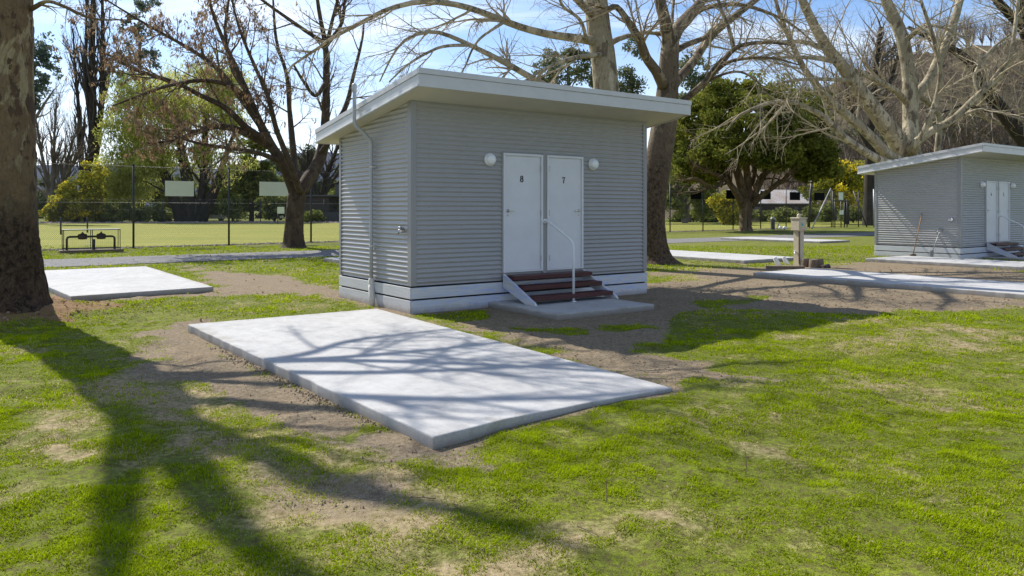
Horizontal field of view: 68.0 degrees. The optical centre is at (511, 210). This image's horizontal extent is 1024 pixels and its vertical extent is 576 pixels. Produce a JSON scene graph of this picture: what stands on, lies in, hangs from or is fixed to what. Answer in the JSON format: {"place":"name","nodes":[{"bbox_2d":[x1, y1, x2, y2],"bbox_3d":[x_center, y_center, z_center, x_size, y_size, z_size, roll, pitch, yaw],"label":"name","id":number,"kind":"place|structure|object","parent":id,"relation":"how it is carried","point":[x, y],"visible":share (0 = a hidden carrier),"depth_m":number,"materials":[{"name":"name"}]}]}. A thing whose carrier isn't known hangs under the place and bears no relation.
{"place":"outdoors","nodes":[
{"label":"outdoors","id":0,"kind":"place"},
{"bbox_2d":[36,152,670,210],"bbox_3d":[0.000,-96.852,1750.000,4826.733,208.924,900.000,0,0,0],"label":"distant range","id":1,"kind":"structure","parent":0,"point":[178,172],"depth_m":1716.46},
{"bbox_2d":[44,232,874,266],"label":"gravel path","id":2,"kind":"structure","parent":0,"point":[147,259],"depth_m":26.16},
{"bbox_2d":[0,211,1023,575],"bbox_3d":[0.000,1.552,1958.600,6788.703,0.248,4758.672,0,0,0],"label":"ground","id":3,"kind":"structure","parent":0,"point":[184,351],"depth_m":5.31,"materials":[{"name":"plant"}]},
{"bbox_2d":[34,31,70,121],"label":"gum tree","id":4,"kind":"object","parent":3,"relation":"on","point":[43,56],"visible":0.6,"depth_m":91.77,"materials":[{"name":"green plant"}]},
{"bbox_2d":[37,173,73,217],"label":"distant tree","id":5,"kind":"object","parent":3,"relation":"on","point":[41,195],"visible":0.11,"depth_m":148.96,"materials":[{"name":"green plant"}]},
{"bbox_2d":[0,0,121,313],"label":"plane tree","id":6,"kind":"object","parent":3,"relation":"on","point":[24,287],"visible":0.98,"depth_m":11.39,"materials":[{"name":"brown plant"}]},
{"bbox_2d":[35,75,103,202],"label":"bare tree","id":7,"kind":"object","parent":3,"relation":"on","point":[55,154],"visible":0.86,"depth_m":107.83,"materials":[{"name":"grey plant"}]},
{"bbox_2d":[38,160,109,221],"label":"wattle tree","id":8,"kind":"object","parent":3,"relation":"on","point":[68,184],"visible":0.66,"depth_m":96.00,"materials":[{"name":"green plant"}]},
{"bbox_2d":[61,1,87,189],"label":"poplar tree","id":9,"kind":"object","parent":3,"relation":"on","point":[76,90],"visible":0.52,"depth_m":117.76,"materials":[{"name":"brown plant"}]},
{"bbox_2d":[60,0,116,220],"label":"poplar tree","id":10,"kind":"object","parent":3,"relation":"on","point":[90,93],"visible":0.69,"depth_m":111.55,"materials":[{"name":"brown plant"}]},
{"bbox_2d":[58,229,123,252],"bbox_3d":[-16.126,1.177,29.085,2.140,0.905,0.640,0,0,-35],"label":"valve cage","id":11,"kind":"object","parent":3,"relation":"on","point":[100,235],"visible":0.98,"depth_m":29.00,"materials":[{"name":"metal"}]},
{"bbox_2d":[88,210,107,221],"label":"shrub","id":12,"kind":"object","parent":3,"relation":"on","point":[99,216],"visible":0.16,"depth_m":100.13,"materials":[{"name":"green plant"}]},
{"bbox_2d":[101,201,131,221],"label":"shrub","id":13,"kind":"object","parent":3,"relation":"on","point":[118,211],"visible":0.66,"depth_m":95.90,"materials":[{"name":"green plant"}]},
{"bbox_2d":[45,266,212,300],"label":"concrete slab","id":14,"kind":"structure","parent":3,"relation":"on","point":[90,284],"depth_m":15.62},
{"bbox_2d":[110,0,161,210],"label":"gum tree","id":15,"kind":"object","parent":3,"relation":"on","point":[141,5],"visible":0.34,"depth_m":134.85,"materials":[{"name":"grey plant"}]},
{"bbox_2d":[128,207,152,221],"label":"shrub","id":16,"kind":"object","parent":3,"relation":"on","point":[143,214],"visible":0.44,"depth_m":100.31,"materials":[{"name":"green plant"}]},
{"bbox_2d":[145,201,173,221],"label":"shrub","id":17,"kind":"object","parent":3,"relation":"on","point":[159,216],"visible":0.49,"depth_m":103.23,"materials":[{"name":"green plant"}]},
{"bbox_2d":[88,47,259,221],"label":"willow tree","id":18,"kind":"object","parent":3,"relation":"on","point":[170,158],"visible":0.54,"depth_m":102.67,"materials":[{"name":"green plant"}]},
{"bbox_2d":[129,172,226,214],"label":"dark tree","id":19,"kind":"object","parent":3,"relation":"on","point":[161,196],"visible":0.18,"depth_m":114.90,"materials":[{"name":"green plant"}]},
{"bbox_2d":[37,198,338,221],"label":"chain link fence","id":20,"kind":"object","parent":3,"relation":"on","point":[195,216],"visible":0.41,"depth_m":94.85,"materials":[{"name":"grey metal"}]},
{"bbox_2d":[39,221,338,223],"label":"stone edging","id":21,"kind":"object","parent":3,"relation":"on","point":[50,222],"visible":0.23,"depth_m":94.14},
{"bbox_2d":[49,0,377,247],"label":"ash tree","id":22,"kind":"object","parent":3,"relation":"on","point":[298,187],"visible":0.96,"depth_m":30.43,"materials":[{"name":"brown plant"}]},
{"bbox_2d":[209,213,226,220],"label":"shrub","id":23,"kind":"object","parent":3,"relation":"on","point":[214,215],"visible":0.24,"depth_m":117.34,"materials":[{"name":"green plant"}]},
{"bbox_2d":[220,193,244,221],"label":"shrub","id":24,"kind":"object","parent":3,"relation":"on","point":[234,215],"visible":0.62,"depth_m":101.10,"materials":[{"name":"green plant"}]},
{"bbox_2d":[216,176,263,217],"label":"distant tree","id":25,"kind":"object","parent":3,"relation":"on","point":[255,208],"visible":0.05,"depth_m":149.46,"materials":[{"name":"green plant"}]},
{"bbox_2d":[219,129,283,220],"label":"dark tree","id":26,"kind":"object","parent":3,"relation":"on","point":[267,168],"visible":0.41,"depth_m":111.05,"materials":[{"name":"green plant"}]},
{"bbox_2d":[253,196,286,221],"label":"dark tree","id":27,"kind":"object","parent":3,"relation":"on","point":[273,213],"visible":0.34,"depth_m":103.40,"materials":[{"name":"green plant"}]},
{"bbox_2d":[262,146,316,197],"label":"distant tree","id":28,"kind":"object","parent":3,"relation":"on","point":[273,164],"visible":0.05,"depth_m":148.15,"materials":[{"name":"green plant"}]},
{"bbox_2d":[277,143,333,194],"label":"gum tree","id":29,"kind":"object","parent":3,"relation":"on","point":[305,148],"visible":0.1,"depth_m":124.05,"materials":[{"name":"green plant"}]},
{"bbox_2d":[285,103,343,194],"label":"bare tree","id":30,"kind":"object","parent":3,"relation":"on","point":[330,165],"visible":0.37,"depth_m":117.52,"materials":[{"name":"brown plant"}]},
{"bbox_2d":[304,209,326,221],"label":"shrub","id":31,"kind":"object","parent":3,"relation":"on","point":[307,216],"visible":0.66,"depth_m":96.72,"materials":[{"name":"green plant"}]},
{"bbox_2d":[304,184,338,221],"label":"brick building","id":32,"kind":"structure","parent":3,"relation":"on","point":[320,198],"depth_m":100.00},
{"bbox_2d":[324,257,338,262],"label":"concrete slab","id":33,"kind":"structure","parent":3,"relation":"on","point":[335,259],"depth_m":23.61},
{"bbox_2d":[328,189,338,209],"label":"shrub","id":34,"kind":"object","parent":3,"relation":"on","point":[336,200],"visible":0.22,"depth_m":103.63,"materials":[{"name":"green plant"}]},
{"bbox_2d":[188,309,672,449],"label":"concrete slab","id":35,"kind":"structure","parent":3,"relation":"on","point":[431,386],"depth_m":7.05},
{"bbox_2d":[36,163,831,249],"bbox_3d":[3.902,-0.125,48.910,68.339,3.670,0.108,0,0,-40],"label":"chain link fence","id":36,"kind":"object","parent":3,"relation":"on","point":[133,189],"visible":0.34,"depth_m":34.35,"materials":[{"name":"grey metal"}]},
{"bbox_2d":[165,181,193,195],"bbox_3d":[-14.521,-0.942,33.139,1.200,0.660,0.025,0,0,-40],"label":"sign board","id":37,"kind":"object","parent":36,"relation":"attached to","point":[179,188],"visible":1,"depth_m":33.12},
{"bbox_2d":[259,182,287,195],"bbox_3d":[-11.226,-1.005,35.938,1.511,0.660,0.025,0,0,-40],"label":"sign board","id":38,"kind":"object","parent":36,"relation":"attached to","point":[272,188],"visible":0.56,"depth_m":35.84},
{"bbox_2d":[691,190,700,198],"bbox_3d":[13.896,-1.187,57.284,1.278,0.700,0.025,0,0,-40],"label":"sign board","id":39,"kind":"object","parent":36,"relation":"attached to","point":[696,196],"visible":0.8,"depth_m":57.23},
{"bbox_2d":[726,190,734,198],"bbox_3d":[17.450,-1.250,60.304,1.416,0.700,0.025,0,0,-40],"label":"sign board","id":40,"kind":"object","parent":36,"relation":"attached to","point":[729,195],"visible":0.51,"depth_m":60.11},
{"bbox_2d":[790,192,799,199],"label":"sign board","id":41,"kind":"object","parent":36,"relation":"attached to","point":[794,195],"visible":1,"depth_m":66.56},
{"bbox_2d":[814,193,824,199],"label":"sign board","id":42,"kind":"object","parent":36,"relation":"attached to","point":[819,196],"visible":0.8,"depth_m":69.35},
{"bbox_2d":[42,226,827,250],"bbox_3d":[3.668,1.590,49.194,68.327,0.129,1.706,0,0,-40],"label":"stone edging","id":43,"kind":"object","parent":3,"relation":"on","point":[338,241],"visible":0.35,"depth_m":35.49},
{"bbox_2d":[39,222,861,248],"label":"bowling green","id":44,"kind":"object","parent":3,"relation":"on","point":[55,228],"depth_m":54.16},
{"bbox_2d":[277,207,283,223],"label":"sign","id":45,"kind":"object","parent":44,"relation":"on","point":[280,212],"visible":0.88,"depth_m":85.11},
{"bbox_2d":[807,181,812,226],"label":"light pole","id":46,"kind":"object","parent":44,"relation":"on","point":[811,187],"visible":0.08,"depth_m":71.45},
{"bbox_2d":[245,0,711,118],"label":"plane tree","id":47,"kind":"object","parent":3,"relation":"on","point":[599,40],"visible":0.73,"depth_m":19.34,"materials":[{"name":"beige plant"}]},
{"bbox_2d":[315,67,691,313],"bbox_3d":[-0.197,-0.250,14.435,5.999,3.780,4.124,0,0,-35],"label":"amenities cabin","id":48,"kind":"object","parent":3,"relation":"on","point":[456,189],"visible":0.98,"depth_m":12.95,"materials":[{"name":"grey metal"}]},
{"bbox_2d":[503,153,542,272],"bbox_3d":[0.202,0.045,13.120,0.845,2.040,0.069,0,0,-35],"label":"door","id":49,"kind":"structure","parent":48,"relation":"in","point":[522,175],"depth_m":13.13,"materials":[{"name":"metal"}]},
{"bbox_2d":[547,155,583,269],"bbox_3d":[0.967,0.045,13.669,0.843,2.040,0.069,0,0,-35],"label":"door","id":50,"kind":"structure","parent":48,"relation":"in","point":[565,177],"depth_m":13.69,"materials":[{"name":"metal"}]},
{"bbox_2d":[531,43,592,88],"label":"gum tree","id":51,"kind":"object","parent":3,"relation":"on","point":[577,70],"visible":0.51,"depth_m":99.68,"materials":[{"name":"green plant"}]},
{"bbox_2d":[488,296,653,319],"bbox_3d":[0.964,1.613,12.555,2.054,0.155,1.865,0,0,-35],"label":"concrete landing","id":52,"kind":"object","parent":3,"relation":"on","point":[564,309],"visible":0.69,"depth_m":12.09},
{"bbox_2d":[503,219,618,305],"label":"entry steps","id":53,"kind":"structure","parent":52,"relation":"on","point":[521,295],"depth_m":12.81,"materials":[{"name":"brown paint"}]},
{"bbox_2d":[145,267,1023,511],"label":"soil clods","id":54,"kind":"object","parent":3,"relation":"on","point":[319,400],"visible":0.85,"depth_m":7.67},
{"bbox_2d":[617,37,649,94],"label":"gum tree","id":55,"kind":"object","parent":3,"relation":"on","point":[630,83],"visible":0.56,"depth_m":107.50,"materials":[{"name":"green plant"}]},
{"bbox_2d":[665,211,697,221],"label":"shrub","id":56,"kind":"object","parent":3,"relation":"on","point":[676,219],"visible":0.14,"depth_m":102.28,"materials":[{"name":"green plant"}]},
{"bbox_2d":[665,165,717,222],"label":"dark tree","id":57,"kind":"object","parent":3,"relation":"on","point":[697,207],"visible":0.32,"depth_m":93.47,"materials":[{"name":"green plant"}]},
{"bbox_2d":[534,0,859,264],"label":"plane tree","id":58,"kind":"object","parent":3,"relation":"on","point":[668,76],"visible":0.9,"depth_m":22.53,"materials":[{"name":"brown plant"}]},
{"bbox_2d":[678,49,727,221],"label":"gum tree","id":59,"kind":"object","parent":3,"relation":"on","point":[694,82],"visible":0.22,"depth_m":99.55,"materials":[{"name":"plant"}]},
{"bbox_2d":[695,213,718,221],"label":"shrub","id":60,"kind":"object","parent":3,"relation":"on","point":[717,220],"visible":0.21,"depth_m":99.27,"materials":[{"name":"green plant"}]},
{"bbox_2d":[704,190,739,224],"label":"wattle tree","id":61,"kind":"object","parent":3,"relation":"on","point":[725,212],"visible":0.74,"depth_m":81.36,"materials":[{"name":"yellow plant"}]},
{"bbox_2d":[670,250,793,263],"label":"concrete slab","id":62,"kind":"structure","parent":3,"relation":"on","point":[718,257],"depth_m":24.59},
{"bbox_2d":[734,209,759,220],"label":"shrub","id":63,"kind":"object","parent":3,"relation":"on","point":[753,213],"visible":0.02,"depth_m":99.47,"materials":[{"name":"green plant"}]},
{"bbox_2d":[669,70,847,230],"bbox_3d":[18.306,-4.313,58.596,13.695,12.111,13.679,0,0,16],"label":"evergreen tree","id":64,"kind":"object","parent":3,"relation":"on","point":[813,157],"visible":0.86,"depth_m":55.49,"materials":[{"name":"green plant"}]},
{"bbox_2d":[754,210,776,221],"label":"shrub","id":65,"kind":"object","parent":3,"relation":"on","point":[764,216],"visible":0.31,"depth_m":104.70,"materials":[{"name":"green plant"}]},
{"bbox_2d":[723,189,818,210],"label":"house","id":66,"kind":"structure","parent":3,"relation":"on","point":[776,201],"depth_m":116.49,"materials":[{"name":"brick"}]},
{"bbox_2d":[770,217,774,229],"bbox_3d":[21.580,1.095,62.762,0.380,1.030,0.380,0,0,0],"label":"service bollard","id":67,"kind":"object","parent":3,"relation":"on","point":[772,223],"visible":1,"depth_m":62.62,"materials":[{"name":"metal"}]},
{"bbox_2d":[773,257,780,265],"bbox_3d":[7.728,1.510,22.112,0.242,0.308,0.132,0,0,33],"label":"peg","id":68,"kind":"object","parent":3,"relation":"on","point":[776,261],"visible":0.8,"depth_m":22.07,"materials":[{"name":"white paint"}]},
{"bbox_2d":[765,207,802,222],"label":"shrub","id":69,"kind":"object","parent":3,"relation":"on","point":[778,214],"visible":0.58,"depth_m":97.63,"materials":[{"name":"green plant"}]},
{"bbox_2d":[720,237,849,242],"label":"concrete slab","id":70,"kind":"structure","parent":3,"relation":"on","point":[770,239],"depth_m":39.06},
{"bbox_2d":[765,265,804,268],"bbox_3d":[7.488,1.577,20.824,1.012,0.105,0.200,0,0,9],"label":"timber sleeper","id":71,"kind":"object","parent":3,"relation":"on","point":[782,267],"visible":0.69,"depth_m":20.73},
{"bbox_2d":[751,211,819,221],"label":"paling fence","id":72,"kind":"object","parent":3,"relation":"on","point":[756,220],"visible":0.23,"depth_m":105.04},
{"bbox_2d":[768,169,809,189],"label":"bare tree","id":73,"kind":"object","parent":3,"relation":"on","point":[790,186],"visible":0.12,"depth_m":121.82,"materials":[{"name":"brown plant"}]},
{"bbox_2d":[790,213,807,265],"bbox_3d":[8.246,0.851,21.814,0.416,1.518,0.340,0,0,-29],"label":"power pedestal","id":74,"kind":"object","parent":3,"relation":"on","point":[798,225],"visible":0.98,"depth_m":21.73,"materials":[{"name":"beige plastic"}]},
{"bbox_2d":[801,258,809,266],"bbox_3d":[8.341,1.505,21.551,0.227,0.270,0.227,0,0,0],"label":"cut log","id":75,"kind":"object","parent":3,"relation":"on","point":[805,262],"visible":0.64,"depth_m":21.46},
{"bbox_2d":[801,205,823,221],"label":"shrub","id":76,"kind":"object","parent":3,"relation":"on","point":[806,212],"visible":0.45,"depth_m":98.87,"materials":[{"name":"green plant"}]},
{"bbox_2d":[809,260,817,267],"bbox_3d":[8.471,1.515,21.294,0.268,0.262,0.269,0,0,0],"label":"cut log","id":77,"kind":"object","parent":3,"relation":"on","point":[813,263],"visible":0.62,"depth_m":21.19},
{"bbox_2d":[814,259,823,267],"bbox_3d":[8.626,1.506,21.297,0.268,0.288,0.276,0,0,0],"label":"cut log","id":78,"kind":"object","parent":3,"relation":"on","point":[820,261],"visible":0.56,"depth_m":21.19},
{"bbox_2d":[811,188,830,228],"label":"fence stay","id":79,"kind":"object","parent":3,"relation":"on","point":[821,208],"visible":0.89,"depth_m":65.96,"materials":[{"name":"metal"}]},
{"bbox_2d":[819,264,830,267],"bbox_3d":[8.703,1.597,21.082,0.273,0.216,0.186,0,0,-24],"label":"cut log","id":80,"kind":"object","parent":3,"relation":"on","point":[825,266],"visible":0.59,"depth_m":21.02,"materials":[{"name":"wood"}]},
{"bbox_2d":[818,201,839,221],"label":"shrub","id":81,"kind":"object","parent":3,"relation":"on","point":[826,208],"visible":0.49,"depth_m":103.18,"materials":[{"name":"green plant"}]},
{"bbox_2d":[797,158,864,223],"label":"wattle tree","id":82,"kind":"object","parent":3,"relation":"on","point":[851,180],"visible":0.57,"depth_m":86.97,"materials":[{"name":"yellow plant"}]},
{"bbox_2d":[808,131,862,220],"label":"bare tree","id":83,"kind":"object","parent":3,"relation":"on","point":[843,151],"visible":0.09,"depth_m":116.88,"materials":[{"name":"brown plant"}]},
{"bbox_2d":[833,192,848,227],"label":"score frame","id":84,"kind":"object","parent":3,"relation":"on","point":[842,212],"visible":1,"depth_m":70.11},
{"bbox_2d":[837,205,862,222],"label":"shrub","id":85,"kind":"object","parent":3,"relation":"on","point":[853,215],"visible":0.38,"depth_m":96.28,"materials":[{"name":"green plant"}]},
{"bbox_2d":[681,0,1023,176],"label":"plane tree","id":86,"kind":"object","parent":3,"relation":"on","point":[909,138],"visible":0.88,"depth_m":29.78,"materials":[{"name":"beige plant"}]},
{"bbox_2d":[832,191,874,226],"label":"chain link fence","id":87,"kind":"object","parent":3,"relation":"on","point":[858,209],"visible":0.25,"depth_m":72.61,"materials":[{"name":"grey metal"}]},
{"bbox_2d":[853,191,866,226],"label":"fence stay","id":88,"kind":"object","parent":3,"relation":"on","point":[860,209],"visible":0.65,"depth_m":72.00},
{"bbox_2d":[836,114,886,220],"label":"bare tree","id":89,"kind":"object","parent":3,"relation":"on","point":[859,141],"visible":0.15,"depth_m":113.52,"materials":[{"name":"brown plant"}]},
{"bbox_2d":[829,117,900,162],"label":"gum tree","id":90,"kind":"object","parent":3,"relation":"on","point":[833,133],"visible":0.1,"depth_m":127.64,"materials":[{"name":"plant"}]},
{"bbox_2d":[873,189,873,226],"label":"light pole","id":91,"kind":"object","parent":3,"relation":"on","point":[873,207],"visible":0.65,"depth_m":71.52,"materials":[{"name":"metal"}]},
{"bbox_2d":[826,0,928,225],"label":"bare tree","id":92,"kind":"object","parent":3,"relation":"on","point":[869,183],"visible":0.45,"depth_m":79.69,"materials":[{"name":"brown plant"}]},
{"bbox_2d":[753,268,1023,298],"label":"concrete slab","id":93,"kind":"structure","parent":3,"relation":"on","point":[998,289],"depth_m":16.16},
{"bbox_2d":[856,101,931,158],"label":"bare tree","id":94,"kind":"object","parent":3,"relation":"on","point":[900,116],"visible":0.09,"depth_m":107.72,"materials":[{"name":"brown plant"}]},
{"bbox_2d":[910,214,921,255],"bbox_3d":[13.363,0.848,25.158,0.601,1.524,0.131,0,0,-25],"label":"broom","id":95,"kind":"object","parent":3,"relation":"on","point":[913,254],"visible":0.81,"depth_m":25.16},
{"bbox_2d":[894,86,963,153],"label":"bare tree","id":96,"kind":"object","parent":3,"relation":"on","point":[933,142],"visible":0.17,"depth_m":103.93,"materials":[{"name":"brown plant"}]},
{"bbox_2d":[930,228,941,256],"bbox_3d":[13.785,1.095,24.729,0.481,1.030,0.160,0,0,-11],"label":"shovel","id":97,"kind":"object","parent":3,"relation":"on","point":[931,253],"visible":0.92,"depth_m":24.71,"materials":[{"name":"metal"}]},
{"bbox_2d":[857,143,1023,258],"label":"amenities cabin","id":98,"kind":"object","parent":3,"relation":"on","point":[963,197],"visible":0.99,"depth_m":25.32,"materials":[{"name":"metal"}]},
{"bbox_2d":[986,181,997,241],"bbox_3d":[16.151,0.045,25.496,0.845,2.040,0.069,0,0,-35],"label":"door","id":99,"kind":"structure","parent":98,"relation":"in","point":[991,186],"depth_m":25.51,"materials":[{"name":"metal"}]},
{"bbox_2d":[999,182,1009,240],"bbox_3d":[16.910,0.045,26.055,0.843,2.040,0.069,0,0,-35],"label":"door","id":100,"kind":"structure","parent":98,"relation":"in","point":[1004,187],"depth_m":26.09,"materials":[{"name":"metal"}]},
{"bbox_2d":[863,0,1023,146],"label":"plane tree","id":101,"kind":"object","parent":3,"relation":"on","point":[993,99],"visible":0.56,"depth_m":37.81,"materials":[{"name":"beige plant"}]},
{"bbox_2d":[865,256,1023,270],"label":"concrete slab","id":102,"kind":"structure","parent":3,"relation":"on","point":[974,263],"depth_m":22.31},
{"bbox_2d":[924,77,1006,150],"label":"bare tree","id":103,"kind":"object","parent":3,"relation":"on","point":[968,139],"visible":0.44,"depth_m":99.91,"materials":[{"name":"brown plant"}]},
{"bbox_2d":[948,67,1023,144],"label":"bare tree","id":104,"kind":"object","parent":3,"relation":"on","point":[997,135],"visible":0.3,"depth_m":98.34,"materials":[{"name":"brown plant"}]},
{"bbox_2d":[982,61,1023,145],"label":"bare tree","id":105,"kind":"object","parent":3,"relation":"on","point":[1009,142],"visible":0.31,"depth_m":96.96,"materials":[{"name":"brown plant"}]},
{"bbox_2d":[982,255,1023,260],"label":"concrete landing","id":106,"kind":"object","parent":3,"relation":"on","point":[999,257],"visible":0.51,"depth_m":24.71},
{"bbox_2d":[987,215,1023,257],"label":"entry steps","id":107,"kind":"structure","parent":106,"relation":"on","point":[992,247],"depth_m":25.15,"materials":[{"name":"white paint"}]},
{"bbox_2d":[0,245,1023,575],"bbox_3d":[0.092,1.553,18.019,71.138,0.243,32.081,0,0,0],"label":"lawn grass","id":108,"kind":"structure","parent":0,"point":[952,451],"depth_m":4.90,"materials":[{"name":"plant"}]},
{"bbox_2d":[0,250,1023,561],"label":"fallen leaves","id":109,"kind":"object","parent":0,"point":[350,304],"depth_m":11.27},
{"bbox_2d":[33,0,1019,168],"label":"sky","id":110,"kind":"structure","parent":0,"point":[44,21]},
{"bbox_2d":[665,41,1023,219],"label":"wooded hill","id":111,"kind":"structure","parent":0,"point":[964,95],"depth_m":168.33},
{"bbox_2d":[759,11,1023,204],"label":"hillside wood","id":112,"kind":"object","parent":111,"relation":"on","point":[768,182],"visible":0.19,"depth_m":177.66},
{"bbox_2d":[930,102,984,147],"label":"gum tree","id":113,"kind":"object","parent":111,"relation":"on","point":[953,128],"visible":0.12,"depth_m":131.13,"materials":[{"name":"plant"}]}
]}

